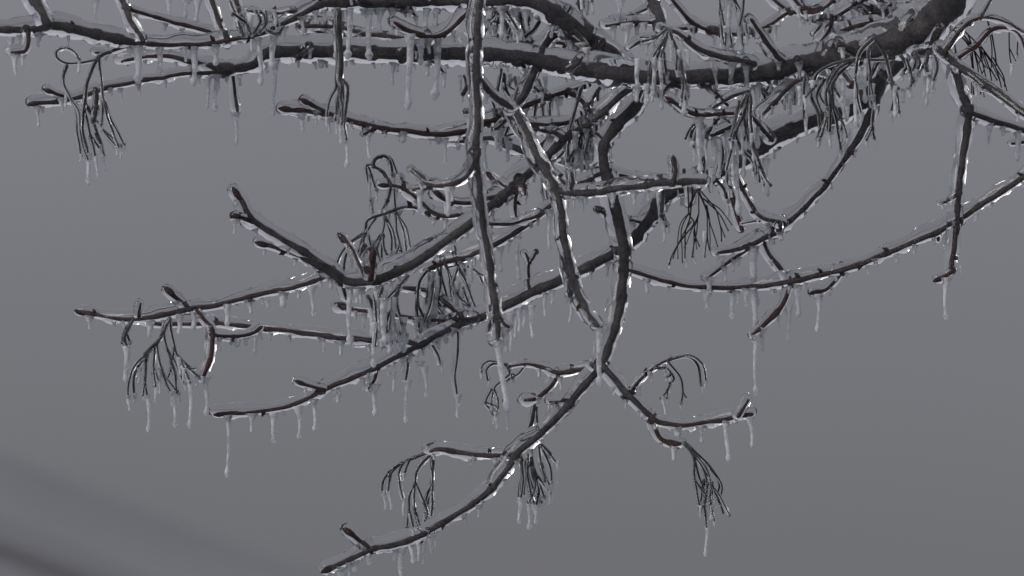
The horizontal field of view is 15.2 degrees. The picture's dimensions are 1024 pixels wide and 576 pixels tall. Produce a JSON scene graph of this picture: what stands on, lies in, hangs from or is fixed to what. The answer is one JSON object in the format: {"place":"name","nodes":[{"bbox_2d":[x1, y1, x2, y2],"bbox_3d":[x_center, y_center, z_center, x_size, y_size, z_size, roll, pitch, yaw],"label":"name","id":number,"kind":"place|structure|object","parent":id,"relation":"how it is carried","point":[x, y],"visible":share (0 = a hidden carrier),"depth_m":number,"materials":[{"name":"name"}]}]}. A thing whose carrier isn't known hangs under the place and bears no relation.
{"place":"outdoors","nodes":[
{"label":"outdoors","id":0,"kind":"place"},
{"bbox_2d":[0,543,87,575],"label":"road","id":1,"kind":"structure","parent":0,"point":[26,558],"depth_m":245.23,"materials":[{"name":"grey asphalt"}]},
{"bbox_2d":[0,518,139,575],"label":"hill","id":2,"kind":"structure","parent":0,"point":[22,538],"depth_m":249.75,"materials":[{"name":"grey snow"}]},
{"bbox_2d":[0,453,323,575],"bbox_3d":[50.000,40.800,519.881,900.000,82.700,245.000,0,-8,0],"label":"hill","id":3,"kind":"structure","parent":0,"point":[138,540],"depth_m":447.90,"materials":[{"name":"grey snow"}]},
{"bbox_2d":[73,114,598,415],"bbox_3d":[-0.138,-0.022,3.000,0.416,0.243,0.080,0,-8,0],"label":"branch","id":4,"kind":"object","parent":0,"point":[509,188],"visible":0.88,"depth_m":3.00,"materials":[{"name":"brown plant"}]},
{"bbox_2d":[120,319,133,382],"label":"seed stalk cluster","id":5,"kind":"object","parent":4,"relation":"hanging from","point":[126,341],"visible":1,"depth_m":3.00,"materials":[{"name":"plant"}]},
{"bbox_2d":[125,316,203,432],"bbox_3d":[-0.270,0.068,2.989,0.061,0.090,0.029,0,-8,0],"label":"seed stalk cluster","id":6,"kind":"object","parent":4,"relation":"hanging from","point":[182,366],"visible":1,"depth_m":2.99,"materials":[{"name":"plant"}]},
{"bbox_2d":[353,274,409,367],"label":"seed stalk cluster","id":7,"kind":"object","parent":4,"relation":"hanging from","point":[390,325],"visible":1,"depth_m":2.99,"materials":[{"name":"plant"}]},
{"bbox_2d":[540,181,548,200],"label":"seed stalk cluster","id":8,"kind":"object","parent":4,"relation":"hanging from","point":[543,194],"visible":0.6,"depth_m":3.04,"materials":[{"name":"plant"}]},
{"bbox_2d":[406,0,516,410],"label":"branch","id":9,"kind":"object","parent":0,"point":[471,173],"visible":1,"depth_m":2.88,"materials":[{"name":"grey plant"}]},
{"bbox_2d":[25,0,976,148],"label":"branch","id":10,"kind":"object","parent":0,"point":[919,27],"visible":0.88,"depth_m":3.00,"materials":[{"name":"plant"}]},
{"bbox_2d":[0,0,637,109],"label":"branch","id":11,"kind":"object","parent":10,"relation":"attached to","point":[570,25],"visible":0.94,"depth_m":2.97,"materials":[{"name":"grey plant"}]},
{"bbox_2d":[54,46,125,184],"bbox_3d":[-0.318,-0.131,2.918,0.046,0.104,0.049,-5,-9,32],"label":"seed stalk cluster","id":12,"kind":"object","parent":11,"relation":"hanging from","point":[81,119],"visible":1,"depth_m":2.92,"materials":[{"name":"plant"}]},
{"bbox_2d":[228,0,284,37],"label":"seed stalk cluster","id":13,"kind":"object","parent":11,"relation":"attached to","point":[240,20],"visible":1,"depth_m":2.94,"materials":[{"name":"plant"}]},
{"bbox_2d":[325,7,349,168],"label":"seed stalk cluster","id":14,"kind":"object","parent":11,"relation":"hanging from","point":[341,87],"visible":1,"depth_m":2.92,"materials":[{"name":"plant"}]},
{"bbox_2d":[295,13,573,49],"bbox_3d":[-0.046,-0.202,3.098,0.264,0.052,0.029,-1,-8,4],"label":"branch","id":15,"kind":"object","parent":11,"relation":"attached to","point":[312,26],"visible":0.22,"depth_m":3.10,"materials":[{"name":"grey plant"}]},
{"bbox_2d":[484,10,540,41],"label":"seed stalk cluster","id":16,"kind":"object","parent":11,"relation":"attached to","point":[493,23],"visible":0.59,"depth_m":3.04,"materials":[{"name":"plant"}]},
{"bbox_2d":[575,0,593,14],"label":"seed stalk cluster","id":17,"kind":"object","parent":11,"relation":"hanging from","point":[591,2],"visible":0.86,"depth_m":3.04,"materials":[{"name":"plant"}]},
{"bbox_2d":[275,70,593,163],"bbox_3d":[-0.062,-0.141,3.035,0.256,0.090,0.065,2,-8,-11],"label":"branch","id":18,"kind":"object","parent":10,"relation":"attached to","point":[302,107],"visible":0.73,"depth_m":3.02,"materials":[{"name":"grey plant"}]},
{"bbox_2d":[457,68,553,161],"bbox_3d":[0.022,-0.138,3.052,0.132,0.072,0.045,0,-8,0],"label":"seed stalk cluster","id":19,"kind":"object","parent":18,"relation":"attached to","point":[503,84],"visible":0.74,"depth_m":3.05,"materials":[{"name":"plant"}]},
{"bbox_2d":[319,90,756,575],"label":"branch","id":20,"kind":"object","parent":10,"relation":"attached to","point":[612,128],"visible":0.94,"depth_m":3.01,"materials":[{"name":"plant"}]},
{"bbox_2d":[335,205,411,269],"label":"seed stalk cluster","id":21,"kind":"object","parent":20,"relation":"hanging from","point":[378,241],"visible":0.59,"depth_m":3.04,"materials":[{"name":"plant"}]},
{"bbox_2d":[364,154,397,225],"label":"seed stalk cluster","id":22,"kind":"object","parent":20,"relation":"attached to","point":[390,163],"visible":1,"depth_m":3.06,"materials":[{"name":"plant"}]},
{"bbox_2d":[380,452,436,564],"bbox_3d":[-0.083,0.174,3.040,0.045,0.093,0.044,0,-8,0],"label":"seed stalk cluster","id":23,"kind":"object","parent":20,"relation":"attached to","point":[427,500],"visible":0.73,"depth_m":3.04,"materials":[{"name":"plant"}]},
{"bbox_2d":[437,244,483,313],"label":"seed stalk cluster","id":24,"kind":"object","parent":20,"relation":"hanging from","point":[457,292],"visible":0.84,"depth_m":3.05,"materials":[{"name":"plant"}]},
{"bbox_2d":[479,360,524,430],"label":"seed stalk cluster","id":25,"kind":"object","parent":20,"relation":"hanging from","point":[490,406],"visible":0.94,"depth_m":3.03,"materials":[{"name":"plant"}]},
{"bbox_2d":[125,59,912,477],"bbox_3d":[0.011,-0.032,3.053,0.646,0.372,0.097,0,-8,0],"label":"branch","id":26,"kind":"object","parent":20,"relation":"attached to","point":[531,287],"visible":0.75,"depth_m":3.03,"materials":[{"name":"plant"}]},
{"bbox_2d":[414,269,448,357],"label":"seed stalk cluster","id":27,"kind":"object","parent":26,"relation":"hanging from","point":[429,304],"visible":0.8,"depth_m":3.05,"materials":[{"name":"plant"}]},
{"bbox_2d":[700,67,885,305],"bbox_3d":[0.224,-0.082,3.046,0.152,0.200,0.054,0,-8,0],"label":"branch","id":28,"kind":"object","parent":26,"relation":"attached to","point":[756,241],"visible":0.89,"depth_m":3.03,"materials":[{"name":"grey plant"}]},
{"bbox_2d":[832,0,909,34],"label":"branch","id":29,"kind":"object","parent":26,"relation":"attached to","point":[868,12],"visible":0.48,"depth_m":3.08,"materials":[{"name":"grey plant"}]},
{"bbox_2d":[664,0,899,46],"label":"branch","id":30,"kind":"object","parent":29,"relation":"attached to","point":[821,30],"visible":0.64,"depth_m":3.09,"materials":[{"name":"grey plant"}]},
{"bbox_2d":[787,0,840,21],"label":"branch","id":31,"kind":"object","parent":30,"relation":"attached to","point":[803,8],"visible":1,"depth_m":3.06,"materials":[{"name":"grey plant"}]},
{"bbox_2d":[516,403,559,529],"bbox_3d":[0.021,0.141,3.063,0.035,0.101,0.040,0,-8,0],"label":"seed stalk cluster","id":32,"kind":"object","parent":20,"relation":"hanging from","point":[533,481],"visible":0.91,"depth_m":3.06,"materials":[{"name":"plant"}]},
{"bbox_2d":[564,86,602,174],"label":"seed stalk cluster","id":33,"kind":"object","parent":20,"relation":"attached to","point":[576,156],"visible":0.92,"depth_m":3.03,"materials":[{"name":"plant"}]},
{"bbox_2d":[647,354,707,414],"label":"seed stalk cluster","id":34,"kind":"object","parent":20,"relation":"attached to","point":[697,361],"visible":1,"depth_m":3.00,"materials":[{"name":"plant"}]},
{"bbox_2d":[681,441,730,556],"bbox_3d":[0.150,0.164,2.988,0.038,0.090,0.030,0,-8,0],"label":"seed stalk cluster","id":35,"kind":"object","parent":20,"relation":"hanging from","point":[705,486],"visible":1,"depth_m":2.98,"materials":[{"name":"plant"}]},
{"bbox_2d":[622,164,1023,395],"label":"branch","id":36,"kind":"object","parent":20,"relation":"attached to","point":[785,282],"visible":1,"depth_m":3.00,"materials":[{"name":"grey plant"}]},
{"bbox_2d":[503,26,710,387],"bbox_3d":[0.069,-0.072,2.957,0.086,0.306,0.164,6,-10,-37],"label":"branch","id":37,"kind":"object","parent":10,"relation":"attached to","point":[558,192],"visible":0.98,"depth_m":2.95,"materials":[{"name":"grey plant"}]},
{"bbox_2d":[656,189,670,242],"bbox_3d":[0.117,-0.056,2.977,0.010,0.047,0.033,-2,-8,11],"label":"icicle","id":38,"kind":"object","parent":37,"relation":"hanging from","point":[662,218],"visible":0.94,"depth_m":2.97,"materials":[{"name":"ice"}]},
{"bbox_2d":[668,186,731,268],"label":"seed stalk cluster","id":39,"kind":"object","parent":37,"relation":"hanging from","point":[708,201],"visible":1,"depth_m":2.90,"materials":[{"name":"brown plant"}]},
{"bbox_2d":[598,0,666,54],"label":"branch","id":40,"kind":"object","parent":10,"relation":"attached to","point":[636,18],"visible":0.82,"depth_m":3.03,"materials":[{"name":"grey plant"}]},
{"bbox_2d":[634,28,690,116],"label":"seed stalk cluster","id":41,"kind":"object","parent":10,"relation":"hanging from","point":[658,54],"visible":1,"depth_m":2.97,"materials":[{"name":"plant"}]},
{"bbox_2d":[662,86,776,215],"bbox_3d":[0.159,-0.109,3.002,0.121,0.099,0.038,5,-10,-33],"label":"branch","id":42,"kind":"object","parent":10,"relation":"attached to","point":[767,133],"visible":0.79,"depth_m":3.01,"materials":[{"name":"grey plant"}]},
{"bbox_2d":[682,118,726,177],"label":"seed stalk cluster","id":43,"kind":"object","parent":42,"relation":"hanging from","point":[690,132],"visible":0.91,"depth_m":3.00,"materials":[{"name":"plant"}]},
{"bbox_2d":[724,92,771,197],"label":"seed stalk cluster","id":44,"kind":"object","parent":42,"relation":"hanging from","point":[746,131],"visible":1,"depth_m":2.97,"materials":[{"name":"plant"}]},
{"bbox_2d":[718,0,749,51],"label":"seed stalk cluster","id":45,"kind":"object","parent":10,"relation":"attached to","point":[726,38],"visible":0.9,"depth_m":3.04,"materials":[{"name":"plant"}]},
{"bbox_2d":[761,85,808,113],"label":"seed stalk cluster","id":46,"kind":"object","parent":10,"relation":"attached to","point":[765,93],"visible":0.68,"depth_m":3.03,"materials":[{"name":"plant"}]},
{"bbox_2d":[797,57,855,159],"bbox_3d":[0.245,-0.139,2.983,0.048,0.077,0.035,1,-8,-6],"label":"seed stalk cluster","id":47,"kind":"object","parent":10,"relation":"hanging from","point":[840,68],"visible":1,"depth_m":2.98,"materials":[{"name":"plant"}]},
{"bbox_2d":[853,35,932,152],"bbox_3d":[0.294,-0.150,2.970,0.063,0.088,0.030,0,-8,0],"label":"seed stalk cluster","id":48,"kind":"object","parent":10,"relation":"hanging from","point":[895,88],"visible":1,"depth_m":2.96,"materials":[{"name":"plant"}]},
{"bbox_2d":[931,0,1023,121],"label":"branch","id":49,"kind":"object","parent":10,"relation":"attached to","point":[944,54],"visible":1,"depth_m":2.96,"materials":[{"name":"grey plant"}]},
{"bbox_2d":[899,51,938,93],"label":"seed stalk cluster","id":50,"kind":"object","parent":49,"relation":"attached to","point":[917,68],"visible":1,"depth_m":2.96,"materials":[{"name":"plant"}]},
{"bbox_2d":[954,21,1018,96],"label":"seed stalk cluster","id":51,"kind":"object","parent":49,"relation":"hanging from","point":[984,54],"visible":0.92,"depth_m":2.99,"materials":[{"name":"brown plant"}]},
{"bbox_2d":[932,46,1023,319],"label":"branch","id":52,"kind":"object","parent":10,"relation":"attached to","point":[970,114],"visible":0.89,"depth_m":3.00,"materials":[{"name":"grey plant"}]},
{"bbox_2d":[0,0,1023,575],"label":"sky","id":53,"kind":"structure","parent":0,"point":[889,436],"materials":[{"name":"grey"}]}
]}

